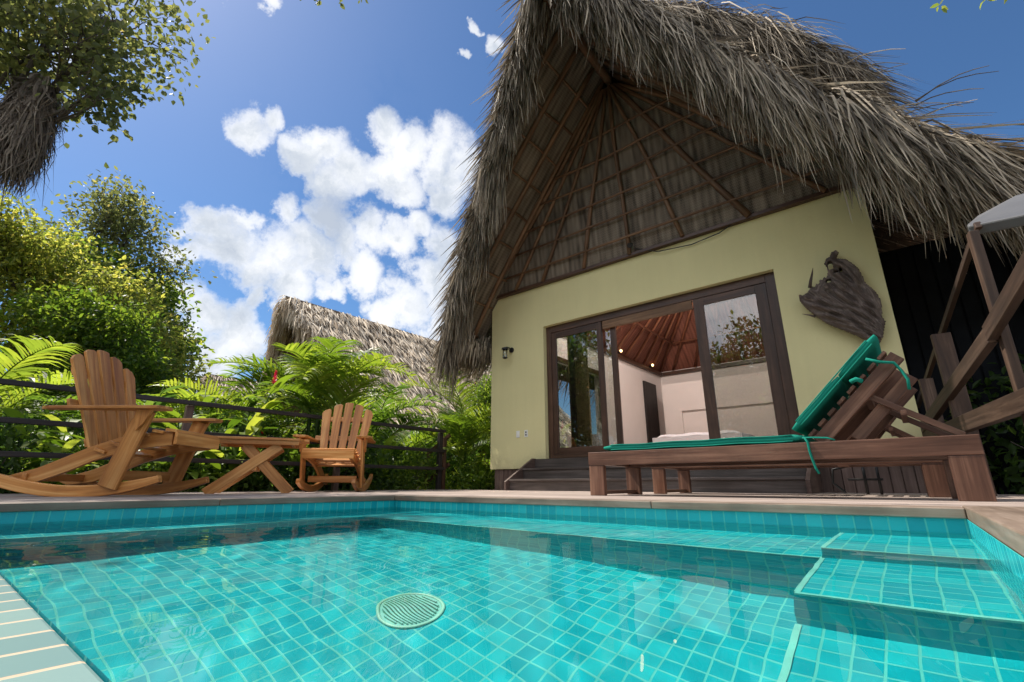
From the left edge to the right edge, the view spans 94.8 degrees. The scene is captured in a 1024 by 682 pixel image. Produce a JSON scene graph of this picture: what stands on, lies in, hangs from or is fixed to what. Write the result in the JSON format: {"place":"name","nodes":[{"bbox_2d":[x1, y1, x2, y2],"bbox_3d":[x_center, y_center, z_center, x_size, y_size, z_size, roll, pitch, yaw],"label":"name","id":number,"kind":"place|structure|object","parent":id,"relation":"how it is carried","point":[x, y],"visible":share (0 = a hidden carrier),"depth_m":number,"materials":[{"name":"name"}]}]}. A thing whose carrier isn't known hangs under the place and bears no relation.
{"place":"outdoors","nodes":[
{"label":"outdoors","id":0,"kind":"place"},
{"bbox_2d":[300,0,367,9],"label":"hanging branch","id":1,"kind":"object","parent":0,"point":[319,3],"visible":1,"depth_m":5.41,"materials":[{"name":"green plant"}]},
{"bbox_2d":[0,0,1023,433],"label":"sky","id":2,"kind":"structure","parent":0,"point":[315,156],"materials":[{"name":"blue"}]},
{"bbox_2d":[930,0,1006,12],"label":"hanging twig","id":3,"kind":"object","parent":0,"point":[944,8],"visible":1,"depth_m":7.04,"materials":[{"name":"green plant"}]},
{"label":"ground","id":4,"kind":"structure","parent":0,"visible":0},
{"bbox_2d":[0,416,66,493],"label":"shrub","id":5,"kind":"object","parent":4,"relation":"on","point":[7,441],"visible":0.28,"depth_m":4.73,"materials":[{"name":"green plant"}]},
{"bbox_2d":[0,72,68,208],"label":"dead palm","id":6,"kind":"object","parent":4,"relation":"on","point":[28,128],"visible":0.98,"depth_m":7.14,"materials":[{"name":"brown plant"}]},
{"bbox_2d":[0,401,84,467],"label":"shrub","id":7,"kind":"object","parent":4,"relation":"on","point":[80,431],"visible":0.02,"depth_m":6.54,"materials":[{"name":"green plant"}]},
{"bbox_2d":[0,334,88,430],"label":"palm","id":8,"kind":"object","parent":4,"relation":"on","point":[24,374],"visible":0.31,"depth_m":7.09,"materials":[{"name":"green plant"}]},
{"bbox_2d":[0,408,101,493],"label":"ginger plant","id":9,"kind":"object","parent":4,"relation":"on","point":[46,437],"visible":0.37,"depth_m":5.08,"materials":[{"name":"green plant"}]},
{"bbox_2d":[1,402,108,468],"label":"shrub","id":10,"kind":"object","parent":4,"relation":"on","point":[38,408],"visible":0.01,"depth_m":7.69,"materials":[{"name":"green plant"}]},
{"bbox_2d":[9,434,130,483],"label":"shrub","id":11,"kind":"object","parent":4,"relation":"on","point":[91,466],"visible":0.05,"depth_m":5.82,"materials":[{"name":"green plant"}]},
{"bbox_2d":[0,322,184,400],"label":"tree","id":12,"kind":"object","parent":4,"relation":"on","point":[1,351],"depth_m":17.27,"materials":[{"name":"green plant"}]},
{"bbox_2d":[0,273,193,429],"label":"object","id":13,"kind":"object","parent":4,"relation":"on","point":[91,325],"visible":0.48,"depth_m":10.10,"materials":[{"name":"green plant"}]},
{"bbox_2d":[0,0,215,148],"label":"tree","id":14,"kind":"object","parent":4,"relation":"on","point":[60,30],"visible":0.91,"depth_m":7.66,"materials":[{"name":"green plant"}]},
{"bbox_2d":[1,220,217,423],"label":"tree","id":15,"kind":"object","parent":4,"relation":"on","point":[173,293],"visible":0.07,"depth_m":14.33,"materials":[{"name":"green plant"}]},
{"bbox_2d":[0,187,223,405],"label":"tree","id":16,"kind":"object","parent":4,"relation":"on","point":[17,242],"visible":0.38,"depth_m":11.58,"materials":[{"name":"green plant"}]},
{"bbox_2d":[14,166,217,427],"bbox_3d":[-12.339,-0.577,14.038,5.433,10.291,3.744,1,-17,-2],"label":"tree","id":17,"kind":"object","parent":4,"relation":"on","point":[117,224],"visible":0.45,"depth_m":14.54,"materials":[{"name":"green plant"}]},
{"bbox_2d":[44,384,190,472],"bbox_3d":[-5.429,1.595,6.745,1.865,1.860,1.324,-3,-17,11],"label":"ginger plant","id":18,"kind":"object","parent":4,"relation":"on","point":[160,424],"visible":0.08,"depth_m":6.67,"materials":[{"name":"green plant"}]},
{"bbox_2d":[22,385,284,440],"bbox_3d":[-5.933,1.850,7.669,3.463,1.914,3.818,-13,-22,37],"label":"palm","id":19,"kind":"object","parent":4,"relation":"on","point":[75,414],"visible":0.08,"depth_m":6.72,"materials":[{"name":"green plant"}]},
{"bbox_2d":[105,413,235,491],"bbox_3d":[-4.514,1.703,6.173,1.819,1.577,1.543,-13,-22,37],"label":"shrub","id":20,"kind":"object","parent":4,"relation":"on","point":[211,428],"visible":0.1,"depth_m":6.00,"materials":[{"name":"green plant"}]},
{"bbox_2d":[136,449,241,491],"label":"shrub","id":21,"kind":"object","parent":4,"relation":"on","point":[166,466],"visible":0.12,"depth_m":5.83,"materials":[{"name":"green plant"}]},
{"bbox_2d":[160,393,265,431],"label":"shrub","id":22,"kind":"object","parent":4,"relation":"on","point":[236,400],"visible":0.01,"depth_m":7.80,"materials":[{"name":"green plant"}]},
{"bbox_2d":[161,402,283,490],"bbox_3d":[-4.391,1.830,7.020,1.838,1.878,2.167,5,-18,-15],"label":"shrub","id":23,"kind":"object","parent":4,"relation":"on","point":[241,425],"visible":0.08,"depth_m":6.94,"materials":[{"name":"green plant"}]},
{"bbox_2d":[155,369,297,490],"bbox_3d":[-3.943,1.321,6.196,1.956,2.065,1.818,-1,-17,4],"label":"ginger plant","id":24,"kind":"object","parent":4,"relation":"on","point":[254,427],"visible":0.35,"depth_m":6.27,"materials":[{"name":"green plant"}]},
{"bbox_2d":[196,374,257,410],"bbox_3d":[-16.535,6.794,32.618,10.326,7.702,10.447,-13,-22,37],"label":"thatched hut","id":25,"kind":"object","parent":4,"relation":"on","point":[220,379],"visible":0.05,"depth_m":30.35,"materials":[{"name":"brown plant"}]},
{"bbox_2d":[172,376,286,447],"bbox_3d":[-4.367,1.654,7.384,1.787,2.121,1.201,-5,-18,15],"label":"ginger plant","id":26,"kind":"object","parent":4,"relation":"on","point":[252,400],"visible":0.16,"depth_m":7.32,"materials":[{"name":"green plant"}]},
{"bbox_2d":[136,370,351,437],"bbox_3d":[-4.894,1.834,8.383,3.707,2.364,3.591,-1,-17,2],"label":"palm","id":27,"kind":"object","parent":4,"relation":"on","point":[289,420],"visible":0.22,"depth_m":8.13,"materials":[{"name":"green plant"}]},
{"bbox_2d":[197,399,316,469],"bbox_3d":[-4.675,2.053,8.151,2.771,1.996,2.200,-11,-20,33],"label":"shrub","id":28,"kind":"object","parent":4,"relation":"on","point":[236,425],"visible":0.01,"depth_m":7.91,"materials":[{"name":"green plant"}]},
{"bbox_2d":[217,430,305,491],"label":"shrub","id":29,"kind":"object","parent":4,"relation":"on","point":[258,477],"visible":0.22,"depth_m":6.59,"materials":[{"name":"green plant"}]},
{"bbox_2d":[252,429,309,490],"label":"ginger plant","id":30,"kind":"object","parent":4,"relation":"on","point":[292,458],"visible":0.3,"depth_m":6.85,"materials":[{"name":"green plant"}]},
{"bbox_2d":[264,415,313,476],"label":"shrub","id":31,"kind":"object","parent":4,"relation":"on","point":[291,429],"visible":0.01,"depth_m":8.88,"materials":[{"name":"green plant"}]},
{"bbox_2d":[256,422,325,490],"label":"shrub","id":32,"kind":"object","parent":4,"relation":"on","point":[282,455],"visible":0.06,"depth_m":7.53,"materials":[{"name":"green plant"}]},
{"bbox_2d":[205,336,417,482],"bbox_3d":[-3.426,1.345,8.266,3.348,3.228,3.270,0,-17,1],"label":"palm","id":33,"kind":"object","parent":4,"relation":"on","point":[321,376],"visible":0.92,"depth_m":7.94,"materials":[{"name":"green plant"}]},
{"bbox_2d":[283,433,392,490],"bbox_3d":[-2.912,2.134,7.620,1.846,1.600,1.566,-7,-18,22],"label":"shrub","id":34,"kind":"object","parent":4,"relation":"on","point":[329,471],"visible":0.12,"depth_m":7.48,"materials":[{"name":"green plant"}]},
{"bbox_2d":[297,415,401,489],"bbox_3d":[-2.998,2.246,8.495,1.915,1.956,2.257,7,-18,-23],"label":"shrub","id":35,"kind":"object","parent":4,"relation":"on","point":[369,453],"visible":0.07,"depth_m":8.26,"materials":[{"name":"green plant"}]},
{"bbox_2d":[284,381,447,462],"bbox_3d":[-2.944,2.255,10.175,3.303,2.602,3.339,-5,-18,15],"label":"palm","id":36,"kind":"object","parent":4,"relation":"on","point":[382,414],"visible":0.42,"depth_m":9.85,"materials":[{"name":"green plant"}]},
{"bbox_2d":[345,436,400,489],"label":"ginger plant","id":37,"kind":"object","parent":4,"relation":"on","point":[384,454],"visible":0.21,"depth_m":7.77,"materials":[{"name":"green plant"}]},
{"bbox_2d":[376,457,402,489],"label":"shrub","id":38,"kind":"object","parent":4,"relation":"on","point":[383,471],"visible":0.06,"depth_m":8.47,"materials":[{"name":"green plant"}]},
{"bbox_2d":[366,438,442,489],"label":"shrub","id":39,"kind":"object","parent":4,"relation":"on","point":[411,482],"visible":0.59,"depth_m":8.31,"materials":[{"name":"green plant"}]},
{"bbox_2d":[380,444,433,489],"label":"shrub","id":40,"kind":"object","parent":4,"relation":"on","point":[396,455],"visible":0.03,"depth_m":9.68,"materials":[{"name":"green plant"}]},
{"bbox_2d":[369,425,445,465],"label":"shrub","id":41,"kind":"object","parent":4,"relation":"on","point":[426,437],"visible":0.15,"depth_m":11.06,"materials":[{"name":"green plant"}]},
{"bbox_2d":[257,295,570,484],"bbox_3d":[-3.813,3.528,20.896,10.365,7.712,14.438,-13,-22,37],"label":"thatched hut","id":42,"kind":"object","parent":4,"relation":"on","point":[294,320],"visible":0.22,"depth_m":17.51,"materials":[{"name":"beige plant"}]},
{"bbox_2d":[423,433,450,489],"bbox_3d":[-1.425,2.464,8.833,0.630,1.409,0.120,-13,-22,37],"label":"stair railing","id":43,"kind":"object","parent":4,"relation":"on","point":[445,439],"visible":0.48,"depth_m":8.78,"materials":[{"name":"brown wood"}]},
{"bbox_2d":[421,459,457,489],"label":"shrub","id":44,"kind":"object","parent":4,"relation":"on","point":[449,482],"visible":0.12,"depth_m":9.89,"materials":[{"name":"green plant"}]},
{"bbox_2d":[397,417,482,489],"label":"shrub","id":45,"kind":"object","parent":4,"relation":"on","point":[453,461],"visible":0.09,"depth_m":11.16,"materials":[{"name":"green plant"}]},
{"bbox_2d":[447,456,494,489],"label":"shrub","id":46,"kind":"object","parent":4,"relation":"on","point":[463,471],"visible":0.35,"depth_m":9.01,"materials":[{"name":"green plant"}]},
{"bbox_2d":[447,462,494,489],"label":"ginger plant","id":47,"kind":"object","parent":4,"relation":"on","point":[473,478],"visible":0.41,"depth_m":8.73,"materials":[{"name":"green plant"}]},
{"bbox_2d":[450,454,493,489],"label":"shrub","id":48,"kind":"object","parent":4,"relation":"on","point":[485,465],"visible":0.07,"depth_m":10.47,"materials":[{"name":"green plant"}]},
{"bbox_2d":[453,424,494,484],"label":"ginger plant","id":49,"kind":"object","parent":4,"relation":"on","point":[487,451],"visible":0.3,"depth_m":9.28,"materials":[{"name":"green plant"}]},
{"bbox_2d":[0,500,1023,681],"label":"swimming pool","id":50,"kind":"structure","parent":4,"relation":"in","point":[37,644],"depth_m":1.90,"materials":[{"name":"tile"}]},
{"bbox_2d":[0,507,1023,681],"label":"water","id":51,"kind":"structure","parent":50,"relation":"in","point":[393,594],"depth_m":0.75,"materials":[{"name":"liquid"}]},
{"bbox_2d":[418,0,1023,493],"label":"bungalow","id":52,"kind":"object","parent":4,"relation":"on","point":[792,156],"visible":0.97,"depth_m":6.96,"materials":[{"name":"thatch"},{"name":"painted plaster"},{"name":"wood"}]},
{"bbox_2d":[502,347,513,358],"bbox_3d":[-0.091,0.220,8.665,0.228,0.234,0.131,14,-22,-38],"label":"wall lamp","id":53,"kind":"object","parent":52,"relation":"attached to","point":[511,349],"visible":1,"depth_m":8.66,"materials":[{"name":"black metal"}]},
{"bbox_2d":[557,356,598,375],"bbox_3d":[1.372,1.554,10.545,0.060,2.250,2.830,-13,-22,37],"label":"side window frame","id":54,"kind":"structure","parent":52,"relation":"in","point":[561,360],"depth_m":10.72,"materials":[{"name":"brown wood"}]},
{"bbox_2d":[567,333,591,446],"bbox_3d":[1.147,0.837,8.041,0.420,2.260,0.065,-13,-22,37],"label":"curtain","id":55,"kind":"object","parent":52,"relation":"hanging from","point":[584,426],"visible":0.62,"depth_m":7.98,"materials":[{"name":"fabric"}]},
{"bbox_2d":[565,434,614,447],"bbox_3d":[1.597,2.224,9.588,0.880,0.550,0.767,-13,-22,37],"label":"table","id":56,"kind":"object","parent":52,"relation":"on","point":[596,439],"visible":0.33,"depth_m":9.23,"materials":[{"name":"grey"}]},
{"bbox_2d":[643,381,659,442],"bbox_3d":[4.113,2.462,13.745,0.045,2.520,0.850,-13,-22,37],"label":"inner door","id":57,"kind":"structure","parent":52,"relation":"in","point":[649,389],"depth_m":13.79,"materials":[{"name":"brown wood"}]},
{"bbox_2d":[546,272,802,457],"bbox_3d":[2.072,0.524,7.044,3.691,2.278,0.110,-13,-22,37],"label":"sliding door","id":58,"kind":"structure","parent":52,"relation":"in","point":[763,286],"depth_m":6.85,"materials":[{"name":"brown wood"}]},
{"bbox_2d":[635,225,730,251],"bbox_3d":[2.549,-1.499,6.997,1.507,0.215,0.048,-13,-21,36],"label":"cable","id":59,"kind":"object","parent":52,"relation":"attached to","point":[689,244],"visible":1,"depth_m":6.94,"materials":[{"name":"black metal"}]},
{"bbox_2d":[652,430,754,441],"bbox_3d":[4.595,2.512,10.847,1.900,0.732,2.100,-13,-22,37],"label":"bed","id":60,"kind":"object","parent":52,"relation":"on","point":[698,435],"visible":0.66,"depth_m":10.17,"materials":[{"name":"fabric"}]},
{"bbox_2d":[799,250,885,342],"bbox_3d":[3.805,-0.493,5.498,0.757,1.217,0.184,-13,-22,37],"label":"driftwood","id":61,"kind":"object","parent":52,"relation":"attached to","point":[847,299],"visible":0.99,"depth_m":5.42,"materials":[{"name":"wood"}]},
{"bbox_2d":[944,353,1023,493],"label":"shrub","id":62,"kind":"object","parent":4,"relation":"on","point":[1001,441],"visible":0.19,"depth_m":5.00,"materials":[{"name":"green plant"}]},
{"bbox_2d":[982,424,1023,494],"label":"shrub","id":63,"kind":"object","parent":4,"relation":"on","point":[1013,470],"visible":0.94,"depth_m":4.42,"materials":[{"name":"green plant"}]},
{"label":"deck base","id":64,"kind":"structure","parent":4,"relation":"on","visible":0},
{"bbox_2d":[0,495,1023,556],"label":"deck edging","id":65,"kind":"object","parent":64,"relation":"on","point":[1004,525],"visible":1,"depth_m":2.29,"materials":[{"name":"beige stone"}]},
{"bbox_2d":[0,489,1023,506],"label":"deck","id":66,"kind":"structure","parent":64,"relation":"on","point":[925,499],"depth_m":3.56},
{"bbox_2d":[0,350,222,496],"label":"rocking chair","id":67,"kind":"object","parent":66,"relation":"on","point":[116,420],"visible":0.99,"depth_m":3.81,"materials":[{"name":"brown wood"}]},
{"bbox_2d":[0,378,445,490],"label":"deck railing","id":68,"kind":"object","parent":66,"relation":"attached to","point":[189,412],"visible":0.48,"depth_m":5.75,"materials":[{"name":"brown wood"}]},
{"bbox_2d":[201,436,309,493],"bbox_3d":[-2.752,1.361,5.060,1.000,0.595,0.580,7,-18,-22],"label":"side table","id":69,"kind":"object","parent":66,"relation":"on","point":[258,461],"visible":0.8,"depth_m":4.93,"materials":[{"name":"brown wood"}]},
{"bbox_2d":[293,403,375,491],"bbox_3d":[-2.300,1.402,6.367,0.909,1.219,1.446,2,-17,-7],"label":"rocking chair","id":70,"kind":"object","parent":66,"relation":"on","point":[333,455],"visible":0.99,"depth_m":6.21,"materials":[{"name":"brown wood"}]},
{"bbox_2d":[504,457,822,492],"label":"entry steps","id":71,"kind":"structure","parent":66,"relation":"on","point":[558,474],"depth_m":5.86,"materials":[{"name":"brown wood"}]},
{"bbox_2d":[588,351,996,501],"bbox_3d":[1.803,0.712,3.552,2.410,0.880,0.720,-13,-22,37],"label":"sun lounger","id":72,"kind":"object","parent":66,"relation":"on","point":[870,409],"visible":0.98,"depth_m":2.98,"materials":[{"name":"brown wood"}]},
{"bbox_2d":[604,335,910,473],"bbox_3d":[1.757,0.594,3.597,2.039,0.837,0.710,-13,-22,37],"label":"lounger cushion","id":73,"kind":"object","parent":72,"relation":"on","point":[860,361],"visible":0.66,"depth_m":3.12,"materials":[{"name":"green fabric"}]},
{"bbox_2d":[651,412,951,497],"bbox_3d":[2.431,0.944,4.281,2.169,0.862,0.720,-13,-22,37],"label":"sun lounger","id":74,"kind":"object","parent":66,"relation":"on","point":[935,479],"visible":0.23,"depth_m":3.99,"materials":[{"name":"brown wood"}]},
{"bbox_2d":[832,467,883,494],"bbox_3d":[3.138,1.258,4.295,0.391,0.270,0.024,-13,-22,37],"label":"metal stand","id":75,"kind":"object","parent":66,"relation":"on","point":[865,479],"visible":0.82,"depth_m":4.25,"materials":[{"name":"black metal"}]},
{"bbox_2d":[916,193,1023,495],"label":"timber lattice","id":76,"kind":"object","parent":66,"relation":"on","point":[955,374],"visible":0.74,"depth_m":3.19,"materials":[{"name":"brown wood"}]},
{"label":"path","id":77,"kind":"structure","parent":0,"visible":0},
{"bbox_2d":[393,367,490,486],"bbox_3d":[-0.968,2.084,9.761,2.838,2.686,2.756,-13,-22,37],"label":"palm","id":78,"kind":"object","parent":77,"relation":"on","point":[462,419],"visible":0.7,"depth_m":9.55,"materials":[{"name":"green plant"}]},
{"bbox_2d":[461,370,491,466],"bbox_3d":[-0.453,2.362,12.258,2.167,3.617,2.591,4,-17,-13],"label":"tree","id":79,"kind":"object","parent":77,"relation":"on","point":[483,396],"visible":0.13,"depth_m":12.11,"materials":[{"name":"green plant"}]},
{"bbox_2d":[467,442,486,475],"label":"ginger plant","id":80,"kind":"object","parent":77,"relation":"on","point":[477,453],"visible":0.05,"depth_m":10.39,"materials":[{"name":"green plant"}]}
]}

